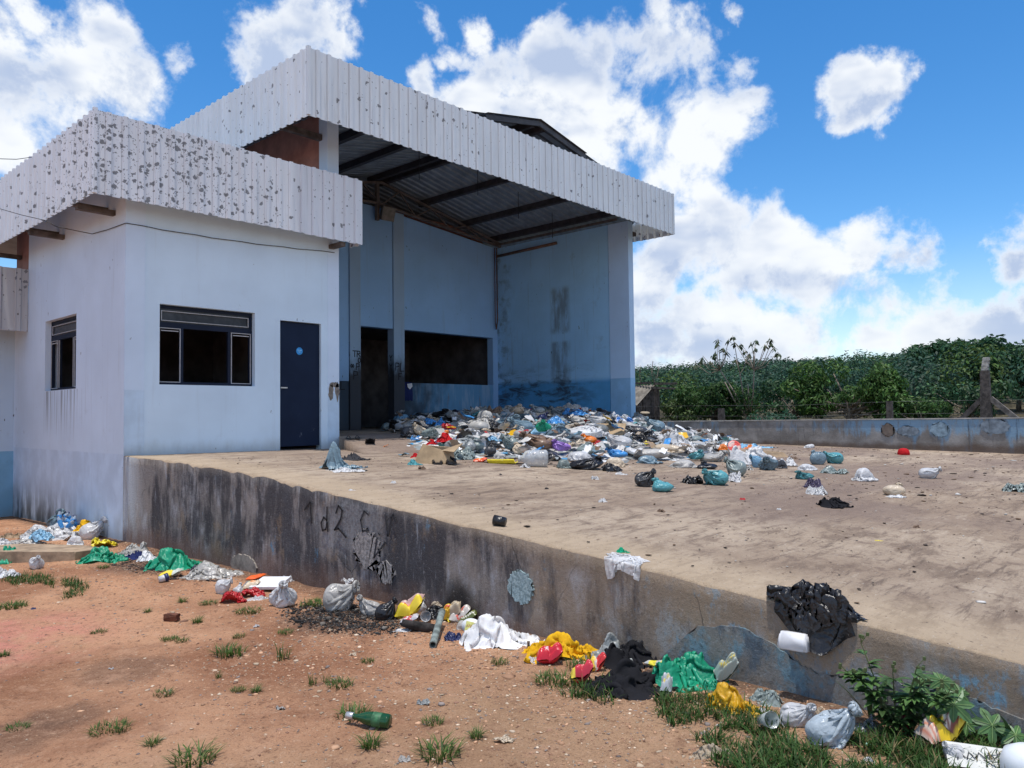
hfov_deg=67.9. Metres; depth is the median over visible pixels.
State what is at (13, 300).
annex building
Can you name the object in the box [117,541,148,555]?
plastic sheet
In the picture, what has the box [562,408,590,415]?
plastic sheet
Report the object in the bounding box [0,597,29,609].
grass tuft
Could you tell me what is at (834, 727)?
rubbish bag
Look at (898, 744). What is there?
grass
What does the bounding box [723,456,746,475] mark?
rubbish bag
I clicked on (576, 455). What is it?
stuffed bag
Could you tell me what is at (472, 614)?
snack packet
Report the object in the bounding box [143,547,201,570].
plastic sheet
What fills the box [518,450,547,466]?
clear jug
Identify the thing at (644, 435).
crumpled film
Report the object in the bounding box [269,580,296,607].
rubbish bag
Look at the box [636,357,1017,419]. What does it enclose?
wire fence
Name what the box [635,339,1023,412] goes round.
coffee bushes
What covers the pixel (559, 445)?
rubbish bag
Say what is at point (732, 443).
round lid
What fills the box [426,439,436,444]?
cloth
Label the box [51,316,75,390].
window
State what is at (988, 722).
castor seedling
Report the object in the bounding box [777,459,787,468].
stuffed bag
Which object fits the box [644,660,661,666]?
snack packet
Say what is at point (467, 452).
plastic sheet
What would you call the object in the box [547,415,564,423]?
plastic sheet
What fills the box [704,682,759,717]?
cloth
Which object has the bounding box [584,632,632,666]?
plastic sheet
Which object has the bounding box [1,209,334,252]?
power cable
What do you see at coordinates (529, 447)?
rubbish bag
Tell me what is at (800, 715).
rubbish bag
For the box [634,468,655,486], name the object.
rubbish bag
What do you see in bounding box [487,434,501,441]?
crumpled film
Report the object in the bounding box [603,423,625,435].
cardboard sheet
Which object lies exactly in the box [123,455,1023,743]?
retaining wall
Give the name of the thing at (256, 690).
grass tuft
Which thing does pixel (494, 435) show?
crumpled film
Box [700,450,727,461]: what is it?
rubbish bag
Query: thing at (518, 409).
rubbish bag
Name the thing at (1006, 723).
broad bladed grass
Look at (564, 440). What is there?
rubbish bag
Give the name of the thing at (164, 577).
paper cup
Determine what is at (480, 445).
rubbish bag
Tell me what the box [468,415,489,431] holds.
rubbish bag
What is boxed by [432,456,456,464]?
black shoes
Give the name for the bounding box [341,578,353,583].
paper scrap
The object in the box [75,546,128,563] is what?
plastic sheet
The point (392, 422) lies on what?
rubbish bag
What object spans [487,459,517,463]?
yellow tray
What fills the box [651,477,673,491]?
rubbish bag
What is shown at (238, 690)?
grass tuft
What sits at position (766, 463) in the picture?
rubbish bag
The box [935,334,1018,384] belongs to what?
leafy tree
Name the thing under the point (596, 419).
rubbish bag
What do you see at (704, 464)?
rubbish bag
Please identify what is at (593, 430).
rubbish bag
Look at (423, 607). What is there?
rubbish bag
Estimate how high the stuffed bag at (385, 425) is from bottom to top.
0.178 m
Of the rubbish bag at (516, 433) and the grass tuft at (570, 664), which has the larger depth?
the rubbish bag at (516, 433)
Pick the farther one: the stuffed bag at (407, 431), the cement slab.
the stuffed bag at (407, 431)
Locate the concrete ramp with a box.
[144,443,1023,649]
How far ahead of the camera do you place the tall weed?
3.62 m
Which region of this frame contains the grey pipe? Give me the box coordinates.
[429,608,444,647]
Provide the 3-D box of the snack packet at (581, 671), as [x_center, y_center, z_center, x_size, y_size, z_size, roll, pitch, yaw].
[0.415,1.709,4.522,0.132,0.130,0.093,-1,-2,0]
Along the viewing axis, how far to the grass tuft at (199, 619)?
6.10 m
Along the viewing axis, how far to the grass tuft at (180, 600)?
6.81 m
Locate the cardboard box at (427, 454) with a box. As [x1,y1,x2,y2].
[415,443,462,463]
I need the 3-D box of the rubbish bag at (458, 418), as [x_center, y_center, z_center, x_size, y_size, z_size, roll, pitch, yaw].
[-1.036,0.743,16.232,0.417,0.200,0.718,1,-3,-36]
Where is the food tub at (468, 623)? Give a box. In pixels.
[462,618,476,630]
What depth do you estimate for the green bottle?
3.90 m
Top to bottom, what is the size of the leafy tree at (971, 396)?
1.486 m
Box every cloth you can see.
[73,519,89,530]
[125,550,141,559]
[342,452,369,460]
[407,459,422,464]
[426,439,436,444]
[436,432,451,441]
[522,642,537,652]
[524,631,597,663]
[583,658,678,700]
[603,640,656,669]
[604,552,650,580]
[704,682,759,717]
[740,443,774,447]
[802,477,824,487]
[816,497,853,508]
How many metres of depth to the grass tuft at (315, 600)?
6.62 m
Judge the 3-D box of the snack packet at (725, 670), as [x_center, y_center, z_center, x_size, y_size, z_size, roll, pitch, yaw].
[1.242,1.650,4.415,0.117,0.220,0.082,-1,22,0]
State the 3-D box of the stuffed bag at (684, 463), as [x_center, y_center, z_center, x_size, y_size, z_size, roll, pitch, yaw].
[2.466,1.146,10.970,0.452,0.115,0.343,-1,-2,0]
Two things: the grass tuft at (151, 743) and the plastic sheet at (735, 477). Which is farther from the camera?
the plastic sheet at (735, 477)
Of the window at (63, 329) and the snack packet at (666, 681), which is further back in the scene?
the window at (63, 329)
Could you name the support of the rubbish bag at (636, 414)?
on the loose rubbish
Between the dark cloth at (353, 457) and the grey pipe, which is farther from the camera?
the dark cloth at (353, 457)
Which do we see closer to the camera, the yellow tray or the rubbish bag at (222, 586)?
the rubbish bag at (222, 586)
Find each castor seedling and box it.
[911,672,969,710]
[915,688,974,722]
[962,707,1023,744]
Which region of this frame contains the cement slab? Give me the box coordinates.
[0,544,97,562]
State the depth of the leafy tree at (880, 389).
21.62 m
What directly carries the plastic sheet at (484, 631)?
on the ground at (48, 708)
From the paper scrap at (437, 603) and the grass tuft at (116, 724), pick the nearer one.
the grass tuft at (116, 724)
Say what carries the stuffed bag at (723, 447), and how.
on the plastic sheet at (715, 446)
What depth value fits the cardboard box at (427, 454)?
10.03 m
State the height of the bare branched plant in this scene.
2.588 m
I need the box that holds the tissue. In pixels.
[393,629,412,631]
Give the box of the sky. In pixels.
[0,0,1023,369]
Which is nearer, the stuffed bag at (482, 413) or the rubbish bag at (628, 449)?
the rubbish bag at (628, 449)
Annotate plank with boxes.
[763,450,787,456]
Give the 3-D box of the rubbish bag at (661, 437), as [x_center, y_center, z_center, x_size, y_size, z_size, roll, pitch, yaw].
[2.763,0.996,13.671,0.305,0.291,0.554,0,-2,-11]
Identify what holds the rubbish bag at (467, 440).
on the loose rubbish
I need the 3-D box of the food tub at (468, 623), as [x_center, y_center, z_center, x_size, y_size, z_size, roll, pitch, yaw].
[-0.285,1.767,5.532,0.157,0.115,0.073,7,-18,18]
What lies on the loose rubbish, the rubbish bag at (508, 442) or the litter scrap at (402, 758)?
the rubbish bag at (508, 442)
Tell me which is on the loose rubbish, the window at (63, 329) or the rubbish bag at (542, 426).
the rubbish bag at (542, 426)
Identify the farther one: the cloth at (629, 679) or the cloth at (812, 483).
the cloth at (812, 483)
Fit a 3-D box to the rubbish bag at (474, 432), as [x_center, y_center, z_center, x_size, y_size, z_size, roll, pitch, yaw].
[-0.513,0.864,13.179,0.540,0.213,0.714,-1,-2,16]
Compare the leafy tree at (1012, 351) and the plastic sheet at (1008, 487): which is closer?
the plastic sheet at (1008, 487)
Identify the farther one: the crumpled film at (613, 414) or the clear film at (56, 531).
the crumpled film at (613, 414)
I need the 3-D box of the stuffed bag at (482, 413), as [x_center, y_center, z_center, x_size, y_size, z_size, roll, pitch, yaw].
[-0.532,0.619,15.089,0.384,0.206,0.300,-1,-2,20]
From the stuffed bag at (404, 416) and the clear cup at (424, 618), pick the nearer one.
the clear cup at (424, 618)
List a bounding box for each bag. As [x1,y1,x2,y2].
[29,529,54,541]
[29,555,44,569]
[46,508,65,526]
[66,536,83,544]
[79,516,107,539]
[91,537,117,546]
[215,577,232,593]
[221,590,246,602]
[233,582,242,592]
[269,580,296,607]
[319,441,367,468]
[323,580,359,611]
[356,594,379,615]
[375,596,397,620]
[381,422,388,429]
[387,419,398,430]
[394,414,408,418]
[394,415,425,430]
[400,426,414,435]
[403,420,422,427]
[412,422,425,434]
[418,599,426,611]
[420,425,441,436]
[427,414,438,421]
[431,408,448,416]
[439,416,452,422]
[444,435,475,449]
[447,411,458,417]
[452,414,462,421]
[456,429,469,438]
[464,428,493,434]
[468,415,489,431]
[473,435,484,450]
[477,410,494,419]
[484,442,495,454]
[487,405,502,412]
[493,453,506,458]
[496,414,520,423]
[500,434,518,448]
[503,405,511,416]
[507,417,532,431]
[509,404,523,413]
[512,413,535,418]
[512,442,527,452]
[513,426,524,437]
[519,431,552,448]
[524,443,536,449]
[529,404,544,412]
[531,425,545,434]
[535,419,550,431]
[538,412,548,418]
[540,434,569,443]
[544,406,564,415]
[545,423,570,435]
[548,406,564,415]
[548,453,561,460]
[551,423,580,428]
[551,439,570,450]
[554,433,577,440]
[556,459,571,468]
[567,451,592,460]
[568,416,583,421]
[569,455,604,469]
[570,423,603,437]
[576,441,594,453]
[580,433,596,442]
[583,414,608,422]
[586,421,608,432]
[596,408,610,413]
[603,432,631,445]
[604,447,627,456]
[605,457,624,466]
[615,415,626,422]
[618,419,638,425]
[621,414,634,422]
[624,443,645,453]
[625,425,647,434]
[630,444,670,457]
[632,412,645,420]
[634,418,647,426]
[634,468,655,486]
[636,455,663,463]
[640,436,658,442]
[644,416,664,431]
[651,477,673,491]
[653,444,684,452]
[657,435,671,444]
[668,459,696,467]
[672,428,691,435]
[681,427,696,435]
[688,449,704,459]
[692,436,705,440]
[694,429,715,440]
[697,461,717,468]
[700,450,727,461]
[702,468,728,484]
[718,444,727,449]
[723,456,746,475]
[749,454,761,467]
[758,456,777,469]
[766,579,866,655]
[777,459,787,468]
[780,702,816,727]
[794,470,814,479]
[797,464,817,470]
[804,444,814,447]
[805,701,863,749]
[810,450,825,464]
[823,451,843,463]
[851,468,878,481]
[882,482,905,494]
[918,466,941,478]
[942,741,964,759]
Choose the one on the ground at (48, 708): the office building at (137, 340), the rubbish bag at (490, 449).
the office building at (137, 340)
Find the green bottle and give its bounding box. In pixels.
[345,711,391,728]
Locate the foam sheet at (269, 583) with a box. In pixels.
[249,576,290,589]
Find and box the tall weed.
[836,632,964,739]
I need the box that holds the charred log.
[401,619,434,631]
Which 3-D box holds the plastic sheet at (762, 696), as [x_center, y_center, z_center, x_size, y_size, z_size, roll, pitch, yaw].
[1.371,1.687,4.117,0.191,0.091,0.144,-2,-3,39]
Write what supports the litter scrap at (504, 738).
on the ground at (48, 708)
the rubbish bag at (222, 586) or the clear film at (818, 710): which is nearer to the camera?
the clear film at (818, 710)
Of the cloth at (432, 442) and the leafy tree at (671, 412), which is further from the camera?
the leafy tree at (671, 412)
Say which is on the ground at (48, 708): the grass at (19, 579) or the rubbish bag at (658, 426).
the grass at (19, 579)
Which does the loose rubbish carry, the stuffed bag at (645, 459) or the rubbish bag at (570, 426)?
the rubbish bag at (570, 426)
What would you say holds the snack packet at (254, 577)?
on the ground at (48, 708)
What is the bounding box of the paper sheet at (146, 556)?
[136,550,156,561]
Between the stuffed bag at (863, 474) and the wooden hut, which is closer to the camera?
the stuffed bag at (863, 474)
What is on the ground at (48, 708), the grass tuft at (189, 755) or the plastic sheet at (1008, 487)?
the grass tuft at (189, 755)
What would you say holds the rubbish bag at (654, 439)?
on the loose rubbish
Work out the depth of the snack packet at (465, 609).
5.89 m
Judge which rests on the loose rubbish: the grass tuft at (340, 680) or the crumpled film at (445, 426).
the crumpled film at (445, 426)
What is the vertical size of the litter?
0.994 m
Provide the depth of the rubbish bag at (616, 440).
12.70 m
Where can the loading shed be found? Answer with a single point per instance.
(488, 261)
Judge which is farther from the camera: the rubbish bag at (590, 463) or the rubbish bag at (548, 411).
the rubbish bag at (548, 411)
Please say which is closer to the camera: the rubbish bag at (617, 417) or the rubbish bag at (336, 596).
the rubbish bag at (336, 596)
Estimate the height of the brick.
0.062 m
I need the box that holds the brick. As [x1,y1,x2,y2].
[163,613,180,621]
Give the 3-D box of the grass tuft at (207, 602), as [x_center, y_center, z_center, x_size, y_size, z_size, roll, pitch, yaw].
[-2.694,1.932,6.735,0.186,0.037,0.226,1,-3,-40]
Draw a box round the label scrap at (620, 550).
[616,547,628,552]
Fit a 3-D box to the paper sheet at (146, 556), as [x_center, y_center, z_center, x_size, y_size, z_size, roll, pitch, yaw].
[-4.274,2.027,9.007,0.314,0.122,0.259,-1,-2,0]
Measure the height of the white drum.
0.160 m
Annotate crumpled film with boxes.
[410,435,420,439]
[424,417,444,425]
[441,423,455,429]
[444,631,460,640]
[457,419,474,425]
[463,413,495,420]
[476,432,500,443]
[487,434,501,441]
[488,417,506,428]
[522,418,541,424]
[569,439,595,446]
[596,412,620,417]
[600,463,621,471]
[627,429,654,439]
[680,475,703,483]
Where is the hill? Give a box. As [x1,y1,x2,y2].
[660,384,1023,420]
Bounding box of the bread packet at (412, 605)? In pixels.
[394,593,424,618]
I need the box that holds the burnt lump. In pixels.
[426,605,444,620]
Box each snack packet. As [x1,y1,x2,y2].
[158,568,183,576]
[243,580,260,588]
[246,573,264,579]
[400,613,418,622]
[443,601,460,619]
[449,604,470,621]
[458,610,476,621]
[473,457,486,461]
[536,642,562,663]
[570,659,593,682]
[590,652,605,671]
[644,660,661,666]
[659,672,672,694]
[713,652,738,682]
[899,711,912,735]
[914,712,965,748]
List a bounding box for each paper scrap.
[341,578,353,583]
[431,601,441,606]
[529,656,540,663]
[885,494,906,497]
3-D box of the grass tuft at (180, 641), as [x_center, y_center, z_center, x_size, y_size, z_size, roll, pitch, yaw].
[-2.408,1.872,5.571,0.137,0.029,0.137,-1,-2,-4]
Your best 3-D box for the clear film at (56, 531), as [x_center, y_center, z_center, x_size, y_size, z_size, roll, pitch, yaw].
[-6.613,2.115,10.917,0.756,0.188,0.780,1,-3,-41]
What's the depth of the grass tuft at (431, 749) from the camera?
3.58 m
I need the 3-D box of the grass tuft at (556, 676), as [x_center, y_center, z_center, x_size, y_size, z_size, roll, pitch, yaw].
[0.251,1.750,4.539,0.351,0.057,0.290,-1,-2,6]
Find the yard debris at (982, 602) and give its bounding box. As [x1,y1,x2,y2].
[235,444,1023,610]
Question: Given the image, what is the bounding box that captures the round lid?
[728,440,740,450]
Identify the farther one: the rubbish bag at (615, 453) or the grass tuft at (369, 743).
the rubbish bag at (615, 453)
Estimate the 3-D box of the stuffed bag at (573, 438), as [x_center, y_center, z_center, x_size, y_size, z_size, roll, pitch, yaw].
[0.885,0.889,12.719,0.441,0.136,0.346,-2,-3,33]
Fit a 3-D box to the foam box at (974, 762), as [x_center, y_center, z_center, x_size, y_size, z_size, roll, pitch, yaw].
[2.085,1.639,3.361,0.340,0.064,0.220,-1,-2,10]
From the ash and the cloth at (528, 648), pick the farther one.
the ash
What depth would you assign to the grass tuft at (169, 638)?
5.62 m
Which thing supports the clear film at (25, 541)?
on the ground at (48, 708)
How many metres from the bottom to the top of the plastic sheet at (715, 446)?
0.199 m
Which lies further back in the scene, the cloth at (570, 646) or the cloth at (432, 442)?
the cloth at (432, 442)
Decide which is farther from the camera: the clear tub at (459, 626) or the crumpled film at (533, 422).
the crumpled film at (533, 422)
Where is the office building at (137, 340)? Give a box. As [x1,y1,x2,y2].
[0,107,361,540]
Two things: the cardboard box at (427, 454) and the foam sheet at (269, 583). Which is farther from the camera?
the cardboard box at (427, 454)
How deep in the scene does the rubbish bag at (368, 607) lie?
6.15 m
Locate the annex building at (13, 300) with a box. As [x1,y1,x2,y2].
[0,266,27,516]
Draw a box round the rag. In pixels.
[689,743,723,760]
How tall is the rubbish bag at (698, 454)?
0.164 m
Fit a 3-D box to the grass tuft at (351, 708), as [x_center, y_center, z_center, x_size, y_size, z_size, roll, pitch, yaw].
[-0.834,1.746,4.055,0.240,0.065,0.278,1,-3,-41]
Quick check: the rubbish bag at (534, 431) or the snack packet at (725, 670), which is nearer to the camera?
the snack packet at (725, 670)
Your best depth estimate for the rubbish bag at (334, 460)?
8.88 m
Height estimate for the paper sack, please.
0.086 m
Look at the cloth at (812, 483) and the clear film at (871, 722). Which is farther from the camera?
the cloth at (812, 483)
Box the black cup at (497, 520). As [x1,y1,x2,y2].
[492,515,506,526]
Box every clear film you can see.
[10,538,46,543]
[19,522,78,540]
[179,560,243,579]
[247,595,267,600]
[326,466,364,472]
[816,707,822,713]
[855,714,879,729]
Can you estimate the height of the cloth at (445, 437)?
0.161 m
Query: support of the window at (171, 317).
in the office building at (137, 340)
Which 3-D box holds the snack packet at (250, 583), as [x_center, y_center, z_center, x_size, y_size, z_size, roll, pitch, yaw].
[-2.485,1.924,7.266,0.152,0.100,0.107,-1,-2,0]
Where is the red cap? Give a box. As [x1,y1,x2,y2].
[897,448,909,454]
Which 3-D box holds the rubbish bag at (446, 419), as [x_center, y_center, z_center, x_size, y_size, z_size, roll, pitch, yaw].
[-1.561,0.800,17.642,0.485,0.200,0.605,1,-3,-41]
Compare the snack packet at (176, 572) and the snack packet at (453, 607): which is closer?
the snack packet at (453, 607)
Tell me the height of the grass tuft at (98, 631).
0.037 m
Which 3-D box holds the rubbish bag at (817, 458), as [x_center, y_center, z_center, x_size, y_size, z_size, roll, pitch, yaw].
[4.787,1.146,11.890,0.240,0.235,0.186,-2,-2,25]
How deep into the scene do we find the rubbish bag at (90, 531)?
10.70 m
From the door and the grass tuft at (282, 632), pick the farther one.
the door
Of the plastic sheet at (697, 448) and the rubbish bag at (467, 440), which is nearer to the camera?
the rubbish bag at (467, 440)
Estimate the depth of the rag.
3.47 m
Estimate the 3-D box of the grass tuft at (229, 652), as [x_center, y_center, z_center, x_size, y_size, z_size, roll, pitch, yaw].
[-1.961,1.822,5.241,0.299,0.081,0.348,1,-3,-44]
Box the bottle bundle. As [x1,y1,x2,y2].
[57,510,80,528]
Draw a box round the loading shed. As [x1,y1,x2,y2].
[171,45,674,448]
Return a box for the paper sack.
[0,533,22,538]
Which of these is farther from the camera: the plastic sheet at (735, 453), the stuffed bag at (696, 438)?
the stuffed bag at (696, 438)
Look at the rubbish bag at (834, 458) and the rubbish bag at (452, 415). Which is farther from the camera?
the rubbish bag at (452, 415)
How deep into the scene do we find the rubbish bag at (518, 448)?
11.73 m
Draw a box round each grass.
[0,570,619,705]
[646,683,1011,767]
[835,676,887,717]
[985,713,1022,741]
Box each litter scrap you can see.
[398,755,410,761]
[417,698,429,704]
[493,734,514,742]
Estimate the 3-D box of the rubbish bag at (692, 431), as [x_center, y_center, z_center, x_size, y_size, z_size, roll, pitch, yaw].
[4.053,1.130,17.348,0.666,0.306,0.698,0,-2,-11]
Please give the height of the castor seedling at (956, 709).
0.254 m
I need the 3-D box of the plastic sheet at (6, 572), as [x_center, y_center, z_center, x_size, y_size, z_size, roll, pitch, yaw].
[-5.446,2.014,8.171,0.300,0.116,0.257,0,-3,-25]
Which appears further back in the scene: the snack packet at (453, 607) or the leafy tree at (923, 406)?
the leafy tree at (923, 406)
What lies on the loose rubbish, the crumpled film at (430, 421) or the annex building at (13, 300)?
the crumpled film at (430, 421)
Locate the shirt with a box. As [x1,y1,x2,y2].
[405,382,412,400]
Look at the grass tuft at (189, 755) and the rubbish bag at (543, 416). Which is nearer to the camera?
the grass tuft at (189, 755)
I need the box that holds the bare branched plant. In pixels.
[692,335,781,419]
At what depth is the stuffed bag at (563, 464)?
10.20 m
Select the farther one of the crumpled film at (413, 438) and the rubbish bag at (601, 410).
the rubbish bag at (601, 410)
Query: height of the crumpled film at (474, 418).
0.183 m
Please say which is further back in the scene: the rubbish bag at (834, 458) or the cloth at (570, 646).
the rubbish bag at (834, 458)
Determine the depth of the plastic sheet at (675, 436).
13.26 m
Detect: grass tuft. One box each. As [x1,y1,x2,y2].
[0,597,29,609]
[0,647,12,656]
[0,719,33,731]
[83,716,135,736]
[88,627,109,633]
[135,733,164,746]
[153,687,176,696]
[160,634,177,641]
[162,736,226,767]
[174,636,189,642]
[178,597,188,602]
[189,615,206,622]
[199,598,218,605]
[204,642,248,658]
[230,684,246,692]
[231,632,247,638]
[235,606,262,614]
[245,682,263,692]
[274,642,292,660]
[276,628,293,634]
[297,596,322,607]
[307,673,322,685]
[319,673,330,683]
[324,676,355,689]
[333,700,375,721]
[351,728,388,749]
[359,657,373,663]
[412,731,467,763]
[419,714,444,726]
[467,723,488,739]
[491,655,509,665]
[526,668,578,688]
[563,652,595,669]
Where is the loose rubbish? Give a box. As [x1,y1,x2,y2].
[394,416,728,461]
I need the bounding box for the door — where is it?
[280,321,318,446]
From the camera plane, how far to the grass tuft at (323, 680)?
4.59 m
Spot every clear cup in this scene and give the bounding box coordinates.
[420,611,430,621]
[757,711,778,728]
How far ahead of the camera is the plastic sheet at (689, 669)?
4.44 m
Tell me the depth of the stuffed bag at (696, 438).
15.41 m
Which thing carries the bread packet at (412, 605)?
on the ground at (48, 708)
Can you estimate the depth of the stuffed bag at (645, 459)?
11.34 m
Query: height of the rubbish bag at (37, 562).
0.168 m
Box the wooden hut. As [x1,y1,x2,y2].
[635,362,676,419]
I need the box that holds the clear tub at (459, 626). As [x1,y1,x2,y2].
[456,620,463,629]
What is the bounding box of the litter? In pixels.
[365,406,759,462]
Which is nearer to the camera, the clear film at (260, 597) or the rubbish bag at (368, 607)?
the rubbish bag at (368, 607)
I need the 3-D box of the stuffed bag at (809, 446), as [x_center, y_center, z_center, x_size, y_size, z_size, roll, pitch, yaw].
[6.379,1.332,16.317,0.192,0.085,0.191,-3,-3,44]
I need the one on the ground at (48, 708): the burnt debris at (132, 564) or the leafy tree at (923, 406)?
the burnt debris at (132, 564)
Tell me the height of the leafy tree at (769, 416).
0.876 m
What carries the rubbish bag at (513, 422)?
on the loose rubbish
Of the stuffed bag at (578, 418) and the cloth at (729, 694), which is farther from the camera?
the stuffed bag at (578, 418)
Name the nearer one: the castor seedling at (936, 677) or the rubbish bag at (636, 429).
the castor seedling at (936, 677)
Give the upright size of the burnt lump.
0.113 m
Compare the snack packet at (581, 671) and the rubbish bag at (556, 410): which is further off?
the rubbish bag at (556, 410)
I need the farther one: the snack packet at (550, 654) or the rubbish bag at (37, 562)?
the rubbish bag at (37, 562)
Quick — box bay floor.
[339,426,418,453]
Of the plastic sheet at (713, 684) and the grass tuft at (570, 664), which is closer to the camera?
the plastic sheet at (713, 684)
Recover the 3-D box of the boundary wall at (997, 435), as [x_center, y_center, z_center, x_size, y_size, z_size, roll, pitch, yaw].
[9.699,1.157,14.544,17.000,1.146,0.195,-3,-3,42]
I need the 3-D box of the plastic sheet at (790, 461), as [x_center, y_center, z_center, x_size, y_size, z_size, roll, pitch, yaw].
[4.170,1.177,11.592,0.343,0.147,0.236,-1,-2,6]
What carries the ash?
on the ground at (48, 708)
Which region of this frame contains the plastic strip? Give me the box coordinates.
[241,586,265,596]
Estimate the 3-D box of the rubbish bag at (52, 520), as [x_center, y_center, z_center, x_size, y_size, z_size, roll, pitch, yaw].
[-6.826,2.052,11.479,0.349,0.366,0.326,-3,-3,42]
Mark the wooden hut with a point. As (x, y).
(648, 396)
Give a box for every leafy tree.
[658,399,698,420]
[672,379,762,420]
[746,409,800,419]
[756,375,827,418]
[780,357,915,418]
[881,395,954,418]
[902,337,965,371]
[916,379,1023,417]
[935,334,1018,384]
[960,339,1023,411]
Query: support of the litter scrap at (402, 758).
on the ground at (48, 708)
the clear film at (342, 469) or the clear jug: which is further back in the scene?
the clear jug
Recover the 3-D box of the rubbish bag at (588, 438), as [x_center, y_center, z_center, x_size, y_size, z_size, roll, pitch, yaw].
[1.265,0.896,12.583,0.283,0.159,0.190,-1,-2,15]
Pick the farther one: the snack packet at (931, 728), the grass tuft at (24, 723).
the grass tuft at (24, 723)
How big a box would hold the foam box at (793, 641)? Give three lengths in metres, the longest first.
0.156 x 0.090 x 0.090 m
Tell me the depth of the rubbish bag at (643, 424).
16.91 m
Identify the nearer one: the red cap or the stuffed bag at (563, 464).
the stuffed bag at (563, 464)
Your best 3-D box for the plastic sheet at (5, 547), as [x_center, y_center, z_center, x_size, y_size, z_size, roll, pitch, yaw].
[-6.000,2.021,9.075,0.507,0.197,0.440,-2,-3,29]
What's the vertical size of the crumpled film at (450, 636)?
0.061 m
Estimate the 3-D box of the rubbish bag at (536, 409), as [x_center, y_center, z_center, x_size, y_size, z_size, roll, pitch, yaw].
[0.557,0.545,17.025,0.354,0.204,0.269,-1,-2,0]
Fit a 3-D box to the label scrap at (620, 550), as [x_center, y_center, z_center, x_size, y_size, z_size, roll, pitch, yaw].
[0.774,1.161,5.322,0.107,0.042,0.080,-1,-2,0]
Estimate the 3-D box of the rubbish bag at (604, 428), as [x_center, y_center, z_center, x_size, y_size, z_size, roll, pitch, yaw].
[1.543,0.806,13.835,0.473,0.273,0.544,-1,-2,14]
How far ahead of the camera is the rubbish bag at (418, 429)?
13.86 m
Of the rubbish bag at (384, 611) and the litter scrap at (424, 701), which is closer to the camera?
the litter scrap at (424, 701)
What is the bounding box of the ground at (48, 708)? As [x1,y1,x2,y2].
[0,516,1005,767]
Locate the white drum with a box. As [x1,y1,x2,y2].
[1000,742,1023,767]
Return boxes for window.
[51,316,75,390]
[159,305,251,385]
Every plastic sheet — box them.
[0,538,13,544]
[0,545,15,564]
[0,566,20,577]
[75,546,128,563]
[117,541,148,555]
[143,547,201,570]
[454,446,475,459]
[459,614,544,650]
[495,432,522,442]
[544,413,563,420]
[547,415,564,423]
[562,402,581,408]
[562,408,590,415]
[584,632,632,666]
[652,651,728,692]
[662,428,692,444]
[672,442,713,452]
[702,679,717,690]
[711,440,721,451]
[728,445,776,465]
[728,471,741,481]
[747,688,782,706]
[781,457,797,465]
[805,485,827,494]
[819,465,848,473]
[1001,482,1023,491]
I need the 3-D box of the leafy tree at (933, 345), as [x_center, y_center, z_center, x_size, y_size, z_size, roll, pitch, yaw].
[17.135,-0.542,30.560,2.548,2.575,2.393,-3,-3,42]
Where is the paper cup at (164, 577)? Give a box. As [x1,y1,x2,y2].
[158,573,169,581]
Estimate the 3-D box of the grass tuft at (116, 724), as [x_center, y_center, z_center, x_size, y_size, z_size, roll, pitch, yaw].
[-2.090,1.778,3.934,0.276,0.045,0.228,1,-3,-38]
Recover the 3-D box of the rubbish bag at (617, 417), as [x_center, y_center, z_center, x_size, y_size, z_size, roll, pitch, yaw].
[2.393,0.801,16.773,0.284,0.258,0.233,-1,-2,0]
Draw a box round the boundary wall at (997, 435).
[661,417,1023,453]
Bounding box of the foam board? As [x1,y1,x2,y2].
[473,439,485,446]
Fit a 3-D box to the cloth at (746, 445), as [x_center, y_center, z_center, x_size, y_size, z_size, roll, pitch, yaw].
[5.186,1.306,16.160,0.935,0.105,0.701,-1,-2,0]
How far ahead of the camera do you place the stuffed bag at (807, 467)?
10.94 m
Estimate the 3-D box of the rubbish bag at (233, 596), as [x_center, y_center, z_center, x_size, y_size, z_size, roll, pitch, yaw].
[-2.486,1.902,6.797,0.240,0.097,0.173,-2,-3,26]
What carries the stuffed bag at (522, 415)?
on the loose rubbish
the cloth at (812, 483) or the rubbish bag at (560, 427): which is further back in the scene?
the rubbish bag at (560, 427)
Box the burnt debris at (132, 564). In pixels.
[111,552,225,581]
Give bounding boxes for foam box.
[777,630,809,652]
[946,741,1001,767]
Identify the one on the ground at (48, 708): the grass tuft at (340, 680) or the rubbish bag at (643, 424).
the grass tuft at (340, 680)
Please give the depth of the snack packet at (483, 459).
10.46 m
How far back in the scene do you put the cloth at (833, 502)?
7.64 m
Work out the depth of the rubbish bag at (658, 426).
15.97 m
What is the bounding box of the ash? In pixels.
[275,602,411,637]
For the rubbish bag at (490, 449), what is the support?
on the loose rubbish

